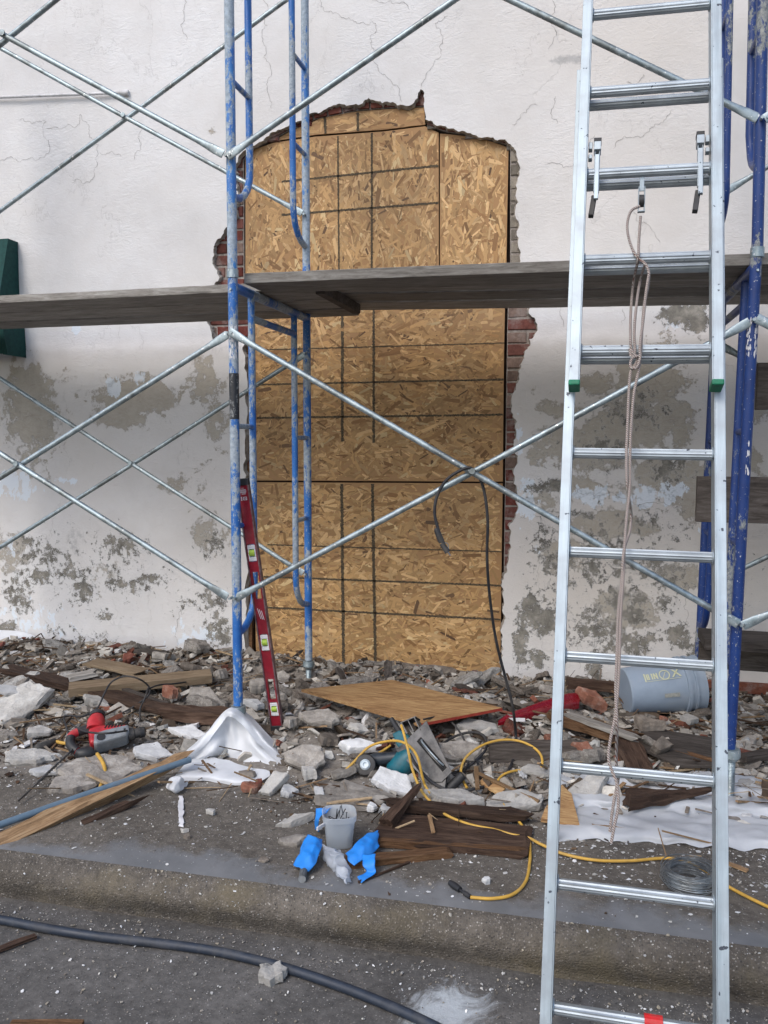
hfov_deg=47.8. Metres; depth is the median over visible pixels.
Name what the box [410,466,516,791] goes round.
hanging cord
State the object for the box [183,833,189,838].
stone
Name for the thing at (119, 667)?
board scrap
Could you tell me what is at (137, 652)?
lath chunk
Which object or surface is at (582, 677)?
mortar chunk
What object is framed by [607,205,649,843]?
rope
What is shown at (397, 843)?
rotted plank
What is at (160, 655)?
mortar piece
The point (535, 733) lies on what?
mortar chunk
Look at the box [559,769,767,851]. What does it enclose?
plastic sheet
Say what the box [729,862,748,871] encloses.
wood strip
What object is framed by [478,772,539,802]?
wood strip
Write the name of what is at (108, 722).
mortar chunk
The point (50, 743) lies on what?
cord plug
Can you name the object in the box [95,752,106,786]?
cord tail
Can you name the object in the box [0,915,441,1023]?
hose
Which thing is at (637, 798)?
wood chunk
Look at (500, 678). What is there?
mortar chunk
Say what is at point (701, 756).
wood chunk
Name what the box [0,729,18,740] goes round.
mortar chunk
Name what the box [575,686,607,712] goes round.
brick piece
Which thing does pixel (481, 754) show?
power cord
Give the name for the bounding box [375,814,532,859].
rotted plank
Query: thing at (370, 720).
mortar chunk
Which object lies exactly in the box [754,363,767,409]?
board
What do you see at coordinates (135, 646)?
mortar chunk
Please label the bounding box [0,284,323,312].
scaffold plank
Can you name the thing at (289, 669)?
mortar chunk
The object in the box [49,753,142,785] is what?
mortar piece
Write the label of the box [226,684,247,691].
mortar chunk
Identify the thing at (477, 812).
rotted plank
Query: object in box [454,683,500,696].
lath chunk
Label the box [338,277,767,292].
scaffold plank
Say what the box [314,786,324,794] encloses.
plaster piece
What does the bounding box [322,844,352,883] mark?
clear wrap
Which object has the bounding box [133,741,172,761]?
plaster piece
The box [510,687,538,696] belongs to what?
mortar chunk
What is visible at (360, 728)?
mortar piece
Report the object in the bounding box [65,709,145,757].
rotary hammer
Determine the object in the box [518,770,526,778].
white chunk
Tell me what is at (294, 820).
mortar piece
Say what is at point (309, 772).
mortar piece
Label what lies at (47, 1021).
plank
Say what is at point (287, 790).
plaster piece
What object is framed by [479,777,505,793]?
plywood offcut
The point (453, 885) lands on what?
extension cable
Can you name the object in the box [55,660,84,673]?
mortar chunk
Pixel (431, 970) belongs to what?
grit
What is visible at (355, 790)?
mortar piece
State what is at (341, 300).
timber cleat
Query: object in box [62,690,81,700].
mortar chunk
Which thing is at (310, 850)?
tape strip
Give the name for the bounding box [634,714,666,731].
mortar piece
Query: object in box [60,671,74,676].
plaster chunk
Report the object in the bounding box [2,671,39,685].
plaster chunk
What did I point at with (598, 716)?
plaster chunk
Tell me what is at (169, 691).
brick piece
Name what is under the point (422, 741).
circular saw
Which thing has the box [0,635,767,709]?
wall foot rubble
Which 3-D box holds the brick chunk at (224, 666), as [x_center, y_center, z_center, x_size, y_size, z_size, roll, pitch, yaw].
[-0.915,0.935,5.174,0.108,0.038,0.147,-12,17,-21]
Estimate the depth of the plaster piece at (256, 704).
4.29 m
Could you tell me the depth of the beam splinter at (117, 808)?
3.39 m
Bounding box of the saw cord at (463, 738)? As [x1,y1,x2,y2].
[423,716,468,775]
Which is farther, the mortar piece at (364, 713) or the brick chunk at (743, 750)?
the mortar piece at (364, 713)
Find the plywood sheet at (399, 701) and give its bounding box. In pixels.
[301,680,501,725]
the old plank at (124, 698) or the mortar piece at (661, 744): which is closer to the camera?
the mortar piece at (661, 744)
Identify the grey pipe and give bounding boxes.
[0,757,191,828]
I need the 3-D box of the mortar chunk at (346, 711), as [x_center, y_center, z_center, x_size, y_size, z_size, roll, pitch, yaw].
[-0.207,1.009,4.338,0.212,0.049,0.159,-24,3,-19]
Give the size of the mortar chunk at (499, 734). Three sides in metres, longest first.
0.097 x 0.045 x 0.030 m
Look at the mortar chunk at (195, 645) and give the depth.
5.29 m
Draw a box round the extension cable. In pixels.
[346,724,767,908]
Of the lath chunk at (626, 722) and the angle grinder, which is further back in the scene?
the lath chunk at (626, 722)
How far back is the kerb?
2.73 m
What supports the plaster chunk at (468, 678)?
on the broken mortar at (281, 745)
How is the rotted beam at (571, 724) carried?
on the rotted beam at (632, 754)
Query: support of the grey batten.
on the rotted beam at (571, 724)
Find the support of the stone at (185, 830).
on the pavement
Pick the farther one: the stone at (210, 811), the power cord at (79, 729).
the power cord at (79, 729)
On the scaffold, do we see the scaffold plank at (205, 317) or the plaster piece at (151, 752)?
the scaffold plank at (205, 317)
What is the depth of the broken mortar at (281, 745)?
4.29 m
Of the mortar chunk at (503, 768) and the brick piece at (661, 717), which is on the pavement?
the mortar chunk at (503, 768)
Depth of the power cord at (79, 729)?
3.96 m
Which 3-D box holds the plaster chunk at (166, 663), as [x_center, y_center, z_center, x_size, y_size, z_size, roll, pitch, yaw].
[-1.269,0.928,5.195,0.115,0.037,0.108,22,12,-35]
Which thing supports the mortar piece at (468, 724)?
on the broken mortar at (281, 745)
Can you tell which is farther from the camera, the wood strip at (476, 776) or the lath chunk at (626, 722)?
the lath chunk at (626, 722)
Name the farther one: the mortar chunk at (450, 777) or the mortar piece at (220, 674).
the mortar piece at (220, 674)
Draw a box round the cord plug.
[34,738,65,749]
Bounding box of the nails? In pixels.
[324,805,349,830]
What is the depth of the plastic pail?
3.10 m
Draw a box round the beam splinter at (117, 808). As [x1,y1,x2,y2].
[80,795,148,824]
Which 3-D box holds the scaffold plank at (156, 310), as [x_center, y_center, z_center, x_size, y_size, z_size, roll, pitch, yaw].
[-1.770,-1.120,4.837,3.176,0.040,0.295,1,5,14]
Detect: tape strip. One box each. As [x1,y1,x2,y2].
[293,834,321,871]
[314,808,329,831]
[345,830,378,865]
[357,854,375,882]
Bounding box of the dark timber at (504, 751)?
[488,739,582,762]
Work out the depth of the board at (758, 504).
3.85 m
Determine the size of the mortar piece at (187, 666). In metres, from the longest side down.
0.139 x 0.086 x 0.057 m
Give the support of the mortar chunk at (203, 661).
on the pavement
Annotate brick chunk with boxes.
[108,643,121,649]
[136,653,149,665]
[221,664,232,673]
[376,742,394,750]
[452,687,478,693]
[502,718,524,735]
[740,748,750,752]
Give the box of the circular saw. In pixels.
[387,716,465,788]
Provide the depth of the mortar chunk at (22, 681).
4.76 m
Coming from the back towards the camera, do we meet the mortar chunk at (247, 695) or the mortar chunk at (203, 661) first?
the mortar chunk at (203, 661)
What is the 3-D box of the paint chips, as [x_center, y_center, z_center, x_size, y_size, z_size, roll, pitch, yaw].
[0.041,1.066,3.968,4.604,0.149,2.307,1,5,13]
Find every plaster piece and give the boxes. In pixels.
[0,684,17,696]
[29,764,56,776]
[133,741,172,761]
[168,725,204,739]
[243,699,264,710]
[280,784,298,798]
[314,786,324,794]
[338,738,380,754]
[367,801,377,811]
[371,766,415,797]
[378,803,389,814]
[520,764,574,776]
[568,775,608,793]
[735,778,753,785]
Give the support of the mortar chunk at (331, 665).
on the pavement
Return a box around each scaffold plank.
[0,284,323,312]
[0,299,340,321]
[0,308,358,328]
[244,253,767,292]
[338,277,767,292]
[342,285,767,301]
[357,295,767,309]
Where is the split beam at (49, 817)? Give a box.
[0,750,193,844]
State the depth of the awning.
5.63 m
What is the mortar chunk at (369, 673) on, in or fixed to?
on the pavement
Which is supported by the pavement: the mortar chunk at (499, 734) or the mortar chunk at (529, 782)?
the mortar chunk at (529, 782)
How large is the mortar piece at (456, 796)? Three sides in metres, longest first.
0.260 x 0.106 x 0.046 m
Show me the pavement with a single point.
(233, 861)
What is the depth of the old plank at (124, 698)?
4.60 m
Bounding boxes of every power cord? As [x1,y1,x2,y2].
[63,675,150,733]
[71,687,148,733]
[149,681,185,688]
[442,731,487,773]
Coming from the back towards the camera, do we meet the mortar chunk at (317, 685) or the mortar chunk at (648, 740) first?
the mortar chunk at (317, 685)
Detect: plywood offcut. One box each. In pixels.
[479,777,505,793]
[541,785,579,824]
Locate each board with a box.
[68,669,211,696]
[695,476,767,523]
[698,628,767,652]
[698,641,767,671]
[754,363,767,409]
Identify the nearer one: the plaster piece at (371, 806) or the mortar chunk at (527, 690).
the plaster piece at (371, 806)
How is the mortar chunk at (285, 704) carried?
on the pavement
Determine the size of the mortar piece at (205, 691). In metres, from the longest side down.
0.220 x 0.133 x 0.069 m
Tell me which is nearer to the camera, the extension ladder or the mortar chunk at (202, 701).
the extension ladder
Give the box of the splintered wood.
[0,633,767,856]
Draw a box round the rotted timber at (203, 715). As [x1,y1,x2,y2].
[157,704,227,725]
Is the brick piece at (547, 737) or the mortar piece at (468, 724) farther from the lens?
the mortar piece at (468, 724)
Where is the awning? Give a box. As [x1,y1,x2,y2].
[0,239,25,357]
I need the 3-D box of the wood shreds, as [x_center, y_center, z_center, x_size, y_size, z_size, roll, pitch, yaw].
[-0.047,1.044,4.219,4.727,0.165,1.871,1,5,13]
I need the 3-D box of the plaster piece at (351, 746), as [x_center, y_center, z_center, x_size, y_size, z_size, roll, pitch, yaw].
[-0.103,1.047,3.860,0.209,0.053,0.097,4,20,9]
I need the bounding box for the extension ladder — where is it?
[540,0,729,1023]
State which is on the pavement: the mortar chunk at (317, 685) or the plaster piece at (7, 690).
the mortar chunk at (317, 685)
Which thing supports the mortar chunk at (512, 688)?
on the pavement
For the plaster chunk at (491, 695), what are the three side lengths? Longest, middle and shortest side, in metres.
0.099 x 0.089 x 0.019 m
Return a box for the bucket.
[619,655,708,712]
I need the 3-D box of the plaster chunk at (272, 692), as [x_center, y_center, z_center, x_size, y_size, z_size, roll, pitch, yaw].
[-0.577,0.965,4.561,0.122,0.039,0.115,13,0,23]
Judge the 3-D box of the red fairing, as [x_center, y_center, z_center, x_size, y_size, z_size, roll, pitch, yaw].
[0.794,0.977,4.298,0.546,0.089,0.092,-3,6,-33]
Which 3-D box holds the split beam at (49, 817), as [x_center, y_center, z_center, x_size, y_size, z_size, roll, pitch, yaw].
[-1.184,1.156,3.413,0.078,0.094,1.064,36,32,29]
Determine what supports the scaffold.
on the pavement
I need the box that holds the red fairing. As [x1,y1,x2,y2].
[498,693,579,725]
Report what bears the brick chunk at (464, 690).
on the pavement
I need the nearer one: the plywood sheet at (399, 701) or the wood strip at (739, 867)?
the wood strip at (739, 867)
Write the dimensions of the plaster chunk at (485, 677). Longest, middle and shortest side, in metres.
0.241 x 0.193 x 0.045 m
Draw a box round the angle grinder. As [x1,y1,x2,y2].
[355,751,396,775]
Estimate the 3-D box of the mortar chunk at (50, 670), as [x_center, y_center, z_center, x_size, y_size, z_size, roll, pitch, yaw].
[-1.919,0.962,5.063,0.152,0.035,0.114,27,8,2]
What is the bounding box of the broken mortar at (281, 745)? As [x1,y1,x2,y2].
[0,637,767,823]
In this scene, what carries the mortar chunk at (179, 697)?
on the pavement
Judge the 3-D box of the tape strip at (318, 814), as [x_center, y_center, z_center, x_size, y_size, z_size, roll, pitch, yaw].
[-0.238,1.140,3.191,0.077,0.100,0.061,3,5,27]
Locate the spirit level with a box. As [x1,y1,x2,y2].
[240,478,283,731]
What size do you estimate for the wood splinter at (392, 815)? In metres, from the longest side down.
0.288 x 0.051 x 0.043 m
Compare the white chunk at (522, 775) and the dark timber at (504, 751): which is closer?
the white chunk at (522, 775)
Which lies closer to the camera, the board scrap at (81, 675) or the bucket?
the bucket
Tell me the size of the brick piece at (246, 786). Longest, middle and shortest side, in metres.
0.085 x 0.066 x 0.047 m
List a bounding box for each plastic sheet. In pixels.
[0,630,36,639]
[166,707,283,792]
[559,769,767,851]
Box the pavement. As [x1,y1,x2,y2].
[0,645,767,947]
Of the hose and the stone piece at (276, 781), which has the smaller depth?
the hose
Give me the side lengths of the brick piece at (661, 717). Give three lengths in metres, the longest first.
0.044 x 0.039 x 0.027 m
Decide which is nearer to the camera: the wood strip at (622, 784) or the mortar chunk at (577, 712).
the wood strip at (622, 784)
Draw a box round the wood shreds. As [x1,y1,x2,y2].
[0,653,767,849]
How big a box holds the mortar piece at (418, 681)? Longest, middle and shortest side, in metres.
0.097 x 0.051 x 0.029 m
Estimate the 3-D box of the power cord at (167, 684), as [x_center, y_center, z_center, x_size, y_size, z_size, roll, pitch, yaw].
[-1.130,0.924,4.627,0.030,0.059,0.356,3,5,26]
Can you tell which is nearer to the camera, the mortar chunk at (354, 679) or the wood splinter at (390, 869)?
the wood splinter at (390, 869)
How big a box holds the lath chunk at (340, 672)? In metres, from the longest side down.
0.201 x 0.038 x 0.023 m
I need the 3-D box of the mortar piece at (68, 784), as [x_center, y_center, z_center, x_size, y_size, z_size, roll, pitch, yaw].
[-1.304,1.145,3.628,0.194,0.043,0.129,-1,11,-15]
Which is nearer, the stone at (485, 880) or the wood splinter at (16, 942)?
the wood splinter at (16, 942)
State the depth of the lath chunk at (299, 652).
5.34 m
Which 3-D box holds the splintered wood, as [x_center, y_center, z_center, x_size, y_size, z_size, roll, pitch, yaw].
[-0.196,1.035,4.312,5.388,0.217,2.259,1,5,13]
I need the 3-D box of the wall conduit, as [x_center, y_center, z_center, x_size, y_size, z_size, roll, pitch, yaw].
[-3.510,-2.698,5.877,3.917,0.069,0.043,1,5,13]
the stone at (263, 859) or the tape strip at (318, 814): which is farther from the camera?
the tape strip at (318, 814)
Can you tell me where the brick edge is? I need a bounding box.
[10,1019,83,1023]
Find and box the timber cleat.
[316,291,359,313]
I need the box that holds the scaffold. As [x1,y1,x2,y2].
[0,0,767,795]
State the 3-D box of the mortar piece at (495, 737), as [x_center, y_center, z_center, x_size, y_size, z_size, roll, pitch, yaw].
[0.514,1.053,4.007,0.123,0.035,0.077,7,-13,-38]
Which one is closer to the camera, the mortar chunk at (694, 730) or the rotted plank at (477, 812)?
the rotted plank at (477, 812)
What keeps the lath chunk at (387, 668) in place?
on the pavement
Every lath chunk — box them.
[133,649,169,656]
[291,649,303,657]
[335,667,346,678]
[384,660,391,679]
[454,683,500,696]
[563,728,593,736]
[621,717,633,728]
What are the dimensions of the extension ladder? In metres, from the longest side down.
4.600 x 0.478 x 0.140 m
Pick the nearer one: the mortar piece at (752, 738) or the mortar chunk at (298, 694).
the mortar piece at (752, 738)
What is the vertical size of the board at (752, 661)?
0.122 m
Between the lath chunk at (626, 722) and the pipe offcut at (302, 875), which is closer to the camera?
the pipe offcut at (302, 875)
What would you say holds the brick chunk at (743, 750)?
on the pavement
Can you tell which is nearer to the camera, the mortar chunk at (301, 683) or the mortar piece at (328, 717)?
the mortar piece at (328, 717)
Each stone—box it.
[180,828,188,832]
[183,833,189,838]
[206,808,215,815]
[258,856,268,862]
[258,960,287,987]
[481,876,489,884]
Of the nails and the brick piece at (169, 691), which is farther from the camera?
the brick piece at (169, 691)
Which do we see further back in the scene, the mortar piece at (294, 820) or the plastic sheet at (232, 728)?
the plastic sheet at (232, 728)
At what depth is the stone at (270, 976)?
2.58 m
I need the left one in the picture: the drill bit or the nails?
the drill bit
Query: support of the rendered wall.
on the pavement
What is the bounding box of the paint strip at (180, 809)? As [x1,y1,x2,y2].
[178,795,183,826]
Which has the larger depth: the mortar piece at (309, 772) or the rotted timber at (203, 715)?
the rotted timber at (203, 715)
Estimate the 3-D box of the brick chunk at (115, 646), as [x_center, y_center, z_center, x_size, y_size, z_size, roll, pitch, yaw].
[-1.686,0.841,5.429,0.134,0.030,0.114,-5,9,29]
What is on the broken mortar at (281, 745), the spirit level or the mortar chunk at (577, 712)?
the spirit level
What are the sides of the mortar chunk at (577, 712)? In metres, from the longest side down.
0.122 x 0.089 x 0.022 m
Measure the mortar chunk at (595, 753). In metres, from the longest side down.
0.217 x 0.142 x 0.063 m
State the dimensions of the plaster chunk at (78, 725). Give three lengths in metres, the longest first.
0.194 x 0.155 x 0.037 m
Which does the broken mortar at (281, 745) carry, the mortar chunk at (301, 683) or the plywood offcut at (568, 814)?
the mortar chunk at (301, 683)
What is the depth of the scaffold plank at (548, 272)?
3.72 m
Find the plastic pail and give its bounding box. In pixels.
[316,804,356,848]
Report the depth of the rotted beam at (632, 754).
3.76 m
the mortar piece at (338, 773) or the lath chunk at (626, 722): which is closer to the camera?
the mortar piece at (338, 773)
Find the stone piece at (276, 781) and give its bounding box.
[258,771,289,796]
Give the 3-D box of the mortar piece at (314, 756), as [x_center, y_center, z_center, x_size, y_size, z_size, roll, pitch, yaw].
[-0.344,1.063,3.777,0.208,0.057,0.144,9,26,28]
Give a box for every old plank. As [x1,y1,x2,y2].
[0,664,170,715]
[82,676,168,702]
[566,677,613,692]
[739,748,767,762]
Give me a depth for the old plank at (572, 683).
4.63 m
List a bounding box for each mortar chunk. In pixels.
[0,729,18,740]
[14,677,29,685]
[44,669,54,672]
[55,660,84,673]
[59,669,80,674]
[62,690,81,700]
[75,720,113,738]
[87,710,114,719]
[98,639,108,645]
[118,643,150,649]
[135,722,149,727]
[161,663,183,672]
[164,692,181,702]
[183,638,210,653]
[186,694,228,706]
[189,665,213,686]
[199,659,209,663]
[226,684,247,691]
[227,692,261,704]
[263,698,292,708]
[272,684,294,697]
[278,666,295,671]
[292,688,312,702]
[295,678,310,688]
[304,681,329,701]
[327,660,344,673]
[335,706,356,717]
[338,675,371,684]
[349,753,364,757]
[352,710,360,715]
[364,737,375,742]
[365,668,381,681]
[365,716,378,728]
[418,770,466,789]
[491,674,513,688]
[491,677,530,696]
[494,732,506,736]
[497,766,507,771]
[498,762,510,767]
[500,702,511,711]
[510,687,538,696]
[521,729,540,739]
[527,779,537,784]
[534,671,550,680]
[548,732,570,739]
[562,746,604,762]
[564,709,582,714]
[574,675,589,678]
[625,778,666,788]
[642,735,655,745]
[689,708,710,717]
[691,728,700,733]
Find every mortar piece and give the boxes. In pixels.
[0,681,54,726]
[4,748,61,765]
[27,725,53,739]
[47,775,96,793]
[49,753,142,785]
[83,694,108,706]
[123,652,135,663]
[152,651,175,660]
[180,661,201,670]
[189,687,221,701]
[213,668,227,678]
[249,678,268,693]
[275,812,314,827]
[277,670,290,682]
[278,834,306,847]
[281,744,325,769]
[283,716,302,727]
[298,708,339,727]
[301,766,316,780]
[313,779,396,811]
[318,732,339,745]
[331,764,358,779]
[348,722,367,733]
[360,710,389,719]
[415,678,422,683]
[424,789,484,805]
[439,740,482,762]
[455,718,498,736]
[486,789,543,811]
[487,735,505,740]
[536,683,552,693]
[603,760,624,766]
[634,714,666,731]
[650,736,673,754]
[680,713,698,724]
[741,735,756,745]
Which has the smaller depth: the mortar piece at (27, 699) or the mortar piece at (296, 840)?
the mortar piece at (296, 840)
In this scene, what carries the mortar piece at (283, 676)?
on the broken mortar at (281, 745)
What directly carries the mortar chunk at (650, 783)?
on the pavement
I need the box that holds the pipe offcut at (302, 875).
[298,868,306,882]
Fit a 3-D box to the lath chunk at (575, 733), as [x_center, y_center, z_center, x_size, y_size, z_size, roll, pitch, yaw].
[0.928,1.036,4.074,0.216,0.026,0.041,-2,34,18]
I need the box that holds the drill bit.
[18,741,80,801]
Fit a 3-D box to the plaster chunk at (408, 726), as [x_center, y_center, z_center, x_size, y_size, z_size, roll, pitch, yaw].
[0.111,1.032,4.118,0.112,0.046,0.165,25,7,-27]
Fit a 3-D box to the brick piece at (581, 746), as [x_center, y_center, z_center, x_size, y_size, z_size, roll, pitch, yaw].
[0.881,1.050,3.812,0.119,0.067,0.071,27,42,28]
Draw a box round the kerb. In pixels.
[0,849,767,1006]
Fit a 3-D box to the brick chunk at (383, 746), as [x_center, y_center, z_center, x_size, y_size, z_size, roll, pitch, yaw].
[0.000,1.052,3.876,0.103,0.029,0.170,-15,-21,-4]
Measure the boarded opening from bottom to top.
4.041 m
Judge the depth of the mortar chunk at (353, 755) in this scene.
3.82 m
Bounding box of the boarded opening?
[245,107,509,674]
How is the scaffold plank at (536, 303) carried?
on the scaffold
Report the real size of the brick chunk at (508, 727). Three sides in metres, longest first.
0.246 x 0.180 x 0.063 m
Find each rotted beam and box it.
[547,710,644,740]
[612,732,652,769]
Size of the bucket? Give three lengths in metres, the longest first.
0.380 x 0.294 x 0.294 m
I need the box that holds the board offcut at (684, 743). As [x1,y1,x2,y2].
[638,730,711,767]
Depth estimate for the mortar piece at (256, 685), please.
4.53 m
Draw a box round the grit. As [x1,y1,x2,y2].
[0,851,767,1023]
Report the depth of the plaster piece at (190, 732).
4.11 m
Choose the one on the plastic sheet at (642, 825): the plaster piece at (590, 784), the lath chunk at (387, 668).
the plaster piece at (590, 784)
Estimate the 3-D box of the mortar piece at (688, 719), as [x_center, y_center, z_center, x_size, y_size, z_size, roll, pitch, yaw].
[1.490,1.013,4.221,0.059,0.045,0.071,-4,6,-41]
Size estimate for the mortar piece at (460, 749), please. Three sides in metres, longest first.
0.260 x 0.164 x 0.050 m
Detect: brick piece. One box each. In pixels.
[162,685,177,698]
[240,781,260,793]
[255,778,261,786]
[543,734,550,739]
[571,741,592,750]
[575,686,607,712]
[659,715,667,720]
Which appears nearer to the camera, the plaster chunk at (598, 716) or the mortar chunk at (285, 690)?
the plaster chunk at (598, 716)
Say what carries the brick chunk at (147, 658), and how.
on the pavement
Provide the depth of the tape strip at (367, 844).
3.02 m
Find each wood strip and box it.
[428,814,434,832]
[474,766,479,789]
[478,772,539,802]
[608,782,625,796]
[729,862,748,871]
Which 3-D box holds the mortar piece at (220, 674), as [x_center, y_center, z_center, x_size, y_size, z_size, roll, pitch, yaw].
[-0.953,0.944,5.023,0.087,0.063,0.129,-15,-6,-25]
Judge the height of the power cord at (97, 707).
0.198 m
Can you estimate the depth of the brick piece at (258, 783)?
3.58 m
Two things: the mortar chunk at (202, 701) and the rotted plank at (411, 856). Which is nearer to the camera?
the rotted plank at (411, 856)
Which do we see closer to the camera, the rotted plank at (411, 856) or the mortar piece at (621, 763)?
the rotted plank at (411, 856)
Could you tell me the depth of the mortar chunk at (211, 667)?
5.00 m
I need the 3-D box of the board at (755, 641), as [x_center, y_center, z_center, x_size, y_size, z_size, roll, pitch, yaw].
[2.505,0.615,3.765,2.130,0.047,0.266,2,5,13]
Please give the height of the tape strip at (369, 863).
0.050 m
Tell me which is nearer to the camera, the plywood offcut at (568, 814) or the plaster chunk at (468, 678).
the plywood offcut at (568, 814)
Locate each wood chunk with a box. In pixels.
[622,787,711,811]
[678,751,711,768]
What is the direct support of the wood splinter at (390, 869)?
on the pavement
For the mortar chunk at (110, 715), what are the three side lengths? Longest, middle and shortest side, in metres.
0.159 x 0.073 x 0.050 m
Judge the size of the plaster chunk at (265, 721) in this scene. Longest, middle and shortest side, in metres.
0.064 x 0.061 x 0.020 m
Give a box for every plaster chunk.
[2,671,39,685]
[42,638,67,652]
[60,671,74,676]
[65,723,80,738]
[72,704,80,708]
[162,660,178,668]
[262,718,269,724]
[263,689,284,696]
[395,720,413,735]
[450,671,482,686]
[475,667,500,684]
[479,692,496,698]
[588,711,609,720]
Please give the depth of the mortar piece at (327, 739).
3.89 m
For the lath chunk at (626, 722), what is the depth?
4.16 m
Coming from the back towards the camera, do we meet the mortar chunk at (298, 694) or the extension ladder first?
the mortar chunk at (298, 694)
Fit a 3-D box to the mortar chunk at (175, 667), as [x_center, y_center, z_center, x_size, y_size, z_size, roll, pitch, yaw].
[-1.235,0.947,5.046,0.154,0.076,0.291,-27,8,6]
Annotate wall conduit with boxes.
[0,90,128,98]
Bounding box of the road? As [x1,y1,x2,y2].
[0,897,767,1023]
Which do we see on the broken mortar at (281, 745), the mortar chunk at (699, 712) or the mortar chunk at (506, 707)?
the mortar chunk at (699, 712)
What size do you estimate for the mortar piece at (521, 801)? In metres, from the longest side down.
0.235 x 0.108 x 0.061 m
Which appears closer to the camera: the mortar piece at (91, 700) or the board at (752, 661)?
the board at (752, 661)
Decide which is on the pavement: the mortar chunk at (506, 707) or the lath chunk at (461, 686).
the mortar chunk at (506, 707)
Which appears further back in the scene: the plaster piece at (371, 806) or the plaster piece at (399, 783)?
the plaster piece at (399, 783)
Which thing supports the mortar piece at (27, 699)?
on the broken mortar at (281, 745)
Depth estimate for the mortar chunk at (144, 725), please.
4.22 m
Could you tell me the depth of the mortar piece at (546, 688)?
4.73 m
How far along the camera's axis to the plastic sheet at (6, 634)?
5.87 m
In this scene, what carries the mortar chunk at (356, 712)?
on the broken mortar at (281, 745)
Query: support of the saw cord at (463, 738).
on the pavement
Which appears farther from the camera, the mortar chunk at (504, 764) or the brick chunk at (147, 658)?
the brick chunk at (147, 658)
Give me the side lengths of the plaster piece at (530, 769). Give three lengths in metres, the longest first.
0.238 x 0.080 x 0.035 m
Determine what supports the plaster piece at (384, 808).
on the pavement
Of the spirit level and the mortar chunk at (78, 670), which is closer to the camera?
the spirit level
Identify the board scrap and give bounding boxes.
[66,669,97,681]
[82,658,150,675]
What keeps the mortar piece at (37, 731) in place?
on the pavement
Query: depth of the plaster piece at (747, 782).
3.59 m
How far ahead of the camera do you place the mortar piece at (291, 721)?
4.04 m
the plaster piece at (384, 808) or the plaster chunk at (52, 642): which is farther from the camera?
the plaster chunk at (52, 642)
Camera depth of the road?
2.57 m
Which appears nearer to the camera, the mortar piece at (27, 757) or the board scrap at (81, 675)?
the mortar piece at (27, 757)
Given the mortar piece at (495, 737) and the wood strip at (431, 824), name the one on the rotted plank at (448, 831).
the wood strip at (431, 824)
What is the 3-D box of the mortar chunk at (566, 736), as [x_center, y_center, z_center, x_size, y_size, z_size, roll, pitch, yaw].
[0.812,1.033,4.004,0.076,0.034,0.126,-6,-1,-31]
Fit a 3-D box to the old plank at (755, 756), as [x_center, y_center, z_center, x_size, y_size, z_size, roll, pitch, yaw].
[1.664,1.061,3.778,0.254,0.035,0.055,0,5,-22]
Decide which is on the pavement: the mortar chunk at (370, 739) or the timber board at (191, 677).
the mortar chunk at (370, 739)
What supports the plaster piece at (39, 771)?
on the pavement
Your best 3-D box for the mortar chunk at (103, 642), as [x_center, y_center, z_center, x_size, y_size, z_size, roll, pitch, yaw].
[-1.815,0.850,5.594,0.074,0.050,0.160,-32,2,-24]
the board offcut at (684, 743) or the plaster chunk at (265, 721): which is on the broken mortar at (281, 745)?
the board offcut at (684, 743)
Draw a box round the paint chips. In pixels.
[0,653,767,934]
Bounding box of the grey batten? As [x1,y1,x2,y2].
[564,711,641,741]
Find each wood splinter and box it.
[0,933,36,951]
[358,861,409,882]
[379,783,421,827]
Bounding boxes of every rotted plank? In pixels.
[344,847,453,868]
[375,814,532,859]
[378,837,528,850]
[379,797,533,821]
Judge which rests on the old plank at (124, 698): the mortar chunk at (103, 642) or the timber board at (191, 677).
the timber board at (191, 677)
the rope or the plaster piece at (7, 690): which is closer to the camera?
the rope
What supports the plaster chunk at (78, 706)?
on the pavement
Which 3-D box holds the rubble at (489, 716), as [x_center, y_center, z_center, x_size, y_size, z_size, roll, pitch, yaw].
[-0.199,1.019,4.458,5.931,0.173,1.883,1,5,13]
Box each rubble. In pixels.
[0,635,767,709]
[0,646,767,814]
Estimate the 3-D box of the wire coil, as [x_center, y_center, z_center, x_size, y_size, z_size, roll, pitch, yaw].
[0.997,1.187,2.827,0.184,0.066,0.184,1,5,13]
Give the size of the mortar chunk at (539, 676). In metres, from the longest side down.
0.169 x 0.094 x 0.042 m
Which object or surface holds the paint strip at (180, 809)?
on the pavement
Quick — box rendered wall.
[0,0,767,694]
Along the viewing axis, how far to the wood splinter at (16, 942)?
2.77 m
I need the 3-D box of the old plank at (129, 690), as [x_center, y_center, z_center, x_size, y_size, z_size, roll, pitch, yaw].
[-1.406,0.961,4.652,0.709,0.046,0.036,8,8,35]
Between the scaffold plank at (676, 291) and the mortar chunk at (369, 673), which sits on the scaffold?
the scaffold plank at (676, 291)
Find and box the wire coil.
[660,854,711,894]
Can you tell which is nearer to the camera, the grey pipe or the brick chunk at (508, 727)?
the grey pipe

